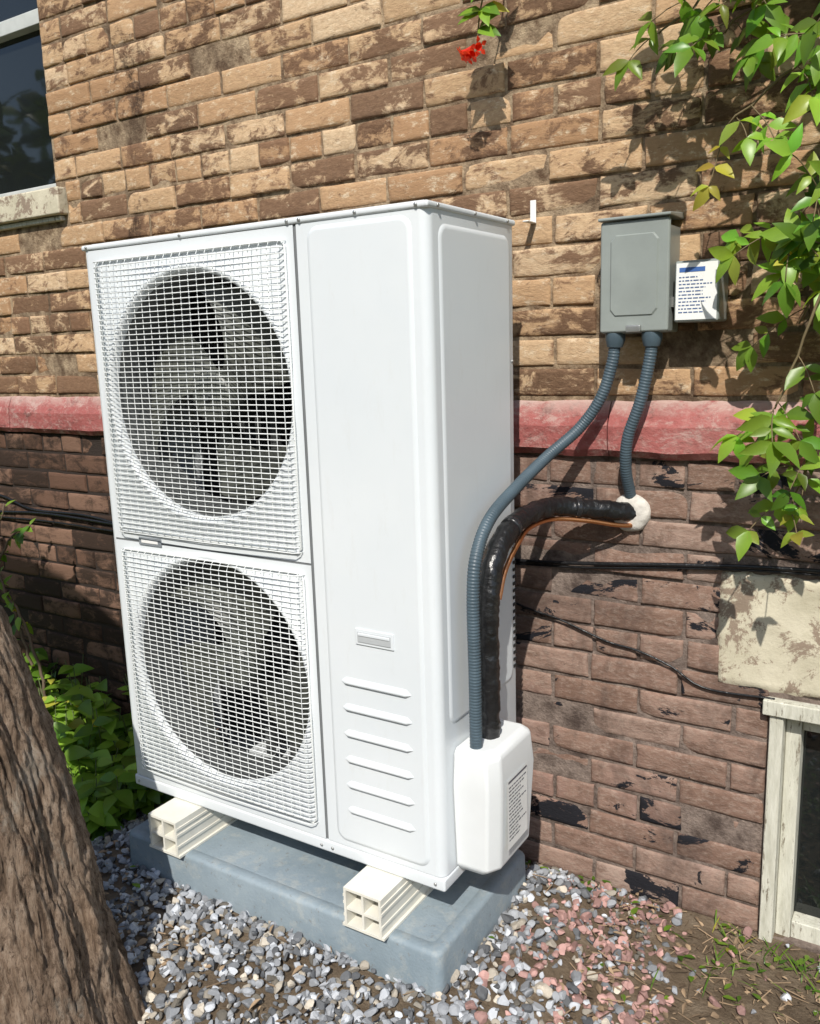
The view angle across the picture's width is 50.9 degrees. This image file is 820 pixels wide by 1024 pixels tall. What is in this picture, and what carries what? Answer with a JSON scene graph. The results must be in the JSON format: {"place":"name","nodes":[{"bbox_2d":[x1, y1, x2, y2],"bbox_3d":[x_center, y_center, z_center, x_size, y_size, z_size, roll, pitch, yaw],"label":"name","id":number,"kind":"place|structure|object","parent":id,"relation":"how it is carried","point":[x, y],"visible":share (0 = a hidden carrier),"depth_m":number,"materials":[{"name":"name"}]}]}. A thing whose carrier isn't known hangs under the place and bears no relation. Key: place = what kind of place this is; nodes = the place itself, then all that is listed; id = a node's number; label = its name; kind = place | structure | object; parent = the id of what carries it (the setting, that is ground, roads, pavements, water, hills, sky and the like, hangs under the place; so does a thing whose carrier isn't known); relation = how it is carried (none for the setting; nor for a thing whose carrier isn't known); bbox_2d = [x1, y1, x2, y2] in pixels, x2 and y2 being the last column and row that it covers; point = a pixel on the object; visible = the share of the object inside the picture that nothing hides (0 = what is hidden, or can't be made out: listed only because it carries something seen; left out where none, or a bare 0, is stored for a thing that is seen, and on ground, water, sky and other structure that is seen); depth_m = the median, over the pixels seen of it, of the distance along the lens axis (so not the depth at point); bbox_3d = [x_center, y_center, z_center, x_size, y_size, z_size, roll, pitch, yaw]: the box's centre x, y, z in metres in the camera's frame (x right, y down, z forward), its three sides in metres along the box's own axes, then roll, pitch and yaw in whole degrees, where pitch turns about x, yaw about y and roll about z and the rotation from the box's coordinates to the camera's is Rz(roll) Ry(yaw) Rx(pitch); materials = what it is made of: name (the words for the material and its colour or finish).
{"place":"outdoors","nodes":[
{"label":"outdoors","id":0,"kind":"place"},
{"bbox_2d":[75,741,819,1023],"bbox_3d":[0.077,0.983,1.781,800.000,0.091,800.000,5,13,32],"label":"ground","id":1,"kind":"structure","parent":0,"point":[801,1013],"depth_m":1.81,"materials":[{"name":"soil"}]},
{"bbox_2d":[0,500,46,696],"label":"woody shrub","id":2,"kind":"object","parent":1,"relation":"on","point":[18,538],"visible":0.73,"depth_m":2.89,"materials":[{"name":"green plant"}]},
{"bbox_2d":[0,605,145,1023],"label":"tree","id":3,"kind":"object","parent":1,"relation":"on","point":[63,956],"visible":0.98,"depth_m":1.61,"materials":[{"name":"brown plant"}]},
{"bbox_2d":[17,639,174,840],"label":"ground cover plants","id":4,"kind":"object","parent":1,"relation":"on","point":[113,796],"visible":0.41,"depth_m":2.60,"materials":[{"name":"green plant"}]},
{"bbox_2d":[129,819,525,997],"bbox_3d":[-0.217,0.865,2.109,0.919,0.135,0.422,5,13,32],"label":"equipment pad","id":5,"kind":"object","parent":1,"relation":"on","point":[433,939],"visible":0.56,"depth_m":1.91,"materials":[{"name":"concrete"}]},
{"bbox_2d":[148,797,237,858],"bbox_3d":[-0.476,0.736,2.239,0.105,0.090,0.430,5,13,32],"label":"support rail","id":6,"kind":"object","parent":5,"relation":"on","point":[179,828],"visible":0.34,"depth_m":2.08,"materials":[{"name":"plastic"}]},
{"bbox_2d":[81,200,533,891],"bbox_3d":[-0.210,0.053,1.963,1.020,1.336,0.373,5,13,32],"label":"heat pump outdoor unit","id":7,"kind":"object","parent":6,"relation":"on","point":[309,432],"visible":1,"depth_m":1.77,"materials":[{"name":"metal"}]},
{"bbox_2d":[466,333,625,749],"bbox_3d":[0.259,0.049,1.808,0.451,0.822,0.123,-10,14,-36],"label":"electrical conduit","id":8,"kind":"object","parent":7,"relation":"attached to","point":[534,468],"visible":1,"depth_m":1.71,"materials":[{"name":"plastic"}]},
{"bbox_2d":[479,496,635,739],"bbox_3d":[0.304,0.211,1.879,0.468,0.474,0.124,-10,13,-35],"label":"foam insulation","id":9,"kind":"object","parent":7,"relation":"on","point":[503,539],"visible":0.94,"depth_m":1.74},
{"bbox_2d":[501,497,583,536],"bbox_3d":[0.292,0.011,1.849,0.244,0.058,0.048,-11,14,-39],"label":"tape wrap","id":10,"kind":"object","parent":9,"relation":"on","point":[517,521],"visible":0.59,"depth_m":1.89,"materials":[{"name":"black plastic"}]},
{"bbox_2d":[499,517,632,599],"bbox_3d":[0.320,0.083,1.862,0.405,0.131,0.084,-9,13,-33],"label":"copper tube","id":11,"kind":"object","parent":9,"relation":"on","point":[526,530],"visible":0.92,"depth_m":1.86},
{"bbox_2d":[343,865,433,941],"bbox_3d":[0.017,0.779,1.933,0.104,0.090,0.430,5,13,32],"label":"support rail","id":12,"kind":"object","parent":5,"relation":"on","point":[381,905],"visible":0.39,"depth_m":1.78,"materials":[{"name":"plastic"}]},
{"bbox_2d":[0,0,819,954],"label":"bricks","id":13,"kind":"object","parent":1,"relation":"on","point":[724,104],"visible":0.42,"depth_m":2.03,"materials":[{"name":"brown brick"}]},
{"bbox_2d":[0,8,55,196],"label":"window frame","id":14,"kind":"object","parent":13,"relation":"on","point":[19,25],"depth_m":2.82,"materials":[{"name":"white paint"}]},
{"bbox_2d":[0,0,55,193],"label":"window glass","id":15,"kind":"object","parent":14,"relation":"attached to","point":[26,157],"depth_m":2.91,"materials":[{"name":"glass"}]},
{"bbox_2d":[0,215,64,230],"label":"sill apron","id":16,"kind":"object","parent":13,"relation":"attached to","point":[60,218],"visible":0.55,"depth_m":2.84,"materials":[{"name":"brown stone"}]},
{"bbox_2d":[0,186,68,225],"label":"window sill","id":17,"kind":"structure","parent":13,"relation":"attached to","point":[37,204],"depth_m":2.79,"materials":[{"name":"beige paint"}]},
{"bbox_2d":[0,494,112,522],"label":"wall cable","id":18,"kind":"object","parent":13,"relation":"attached to","point":[56,512],"depth_m":3.04,"materials":[{"name":"black rubber"}]},
{"bbox_2d":[0,510,819,573],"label":"wall cable","id":19,"kind":"object","parent":13,"relation":"attached to","point":[738,566],"depth_m":1.93,"materials":[{"name":"black rubber"}]},
{"bbox_2d":[0,516,819,576],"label":"wall cable","id":20,"kind":"object","parent":13,"relation":"attached to","point":[686,568],"depth_m":1.96,"materials":[{"name":"black rubber"}]},
{"bbox_2d":[0,396,819,464],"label":"red string course","id":21,"kind":"object","parent":13,"relation":"attached to","point":[673,430],"visible":0.37,"depth_m":1.92,"materials":[{"name":"paint"}]},
{"bbox_2d":[523,200,535,223],"bbox_3d":[0.266,-0.670,1.918,0.014,0.050,0.044,5,13,32],"label":"wall angle bracket","id":22,"kind":"object","parent":13,"relation":"attached to","point":[532,220],"depth_m":1.93,"materials":[{"name":"metal"}]},
{"bbox_2d":[615,494,650,530],"bbox_3d":[0.495,0.002,1.936,0.092,0.090,0.025,5,13,32],"label":"wall hole collar","id":23,"kind":"object","parent":13,"relation":"attached to","point":[642,518],"depth_m":1.92,"materials":[{"name":"white plastic"}]},
{"bbox_2d":[456,0,819,561],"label":"trumpet vine","id":24,"kind":"object","parent":13,"relation":"attached to","point":[793,235],"visible":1,"depth_m":1.55,"materials":[{"name":"green plant"}]},
{"bbox_2d":[598,211,683,333],"bbox_3d":[0.476,-0.493,1.786,0.149,0.240,0.102,5,13,32],"label":"electrical disconnect box","id":25,"kind":"object","parent":13,"relation":"attached to","point":[640,255],"visible":0.98,"depth_m":1.75,"materials":[{"name":"grey metal"}]},
{"bbox_2d":[619,331,662,498],"bbox_3d":[0.485,-0.200,1.846,0.060,0.363,0.119,-5,11,-17],"label":"electrical conduit","id":26,"kind":"object","parent":25,"relation":"attached to","point":[651,341],"visible":1,"depth_m":1.82,"materials":[{"name":"plastic"}]},
{"bbox_2d":[671,258,728,322],"bbox_3d":[0.583,-0.445,1.741,0.098,0.120,0.081,5,13,32],"label":"surge protector box","id":27,"kind":"object","parent":25,"relation":"attached to","point":[701,294],"visible":0.96,"depth_m":1.71,"materials":[{"name":"white paper"}]},
{"bbox_2d":[516,602,774,699],"bbox_3d":[0.215,0.252,2.165,1.320,0.216,0.008,5,13,32],"label":"wall cable","id":28,"kind":"object","parent":13,"relation":"attached to","point":[655,658],"depth_m":1.97,"materials":[{"name":"black rubber"}]},
{"bbox_2d":[716,571,819,698],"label":"painted stone lintel","id":29,"kind":"structure","parent":13,"relation":"attached to","point":[768,633],"depth_m":1.82,"materials":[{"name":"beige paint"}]},
{"bbox_2d":[758,696,819,945],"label":"basement window frame","id":30,"kind":"object","parent":13,"relation":"attached to","point":[790,721],"visible":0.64,"depth_m":1.89,"materials":[{"name":"white wood"}]},
{"bbox_2d":[794,730,819,917],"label":"basement window glass","id":31,"kind":"object","parent":30,"relation":"in","point":[807,892],"depth_m":1.93,"materials":[{"name":"black glass"}]},
{"bbox_2d":[89,803,819,1023],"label":"gravel","id":32,"kind":"structure","parent":1,"relation":"on","point":[347,1011],"depth_m":1.81,"materials":[{"name":"grey gravel"}]},
{"bbox_2d":[98,820,819,1023],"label":"mulch litter","id":33,"kind":"object","parent":1,"relation":"on","point":[779,975],"visible":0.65,"depth_m":1.82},
{"bbox_2d":[130,859,819,1023],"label":"weeds","id":34,"kind":"object","parent":1,"relation":"on","point":[800,961],"visible":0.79,"depth_m":1.86,"materials":[{"name":"green plant"}]}
]}

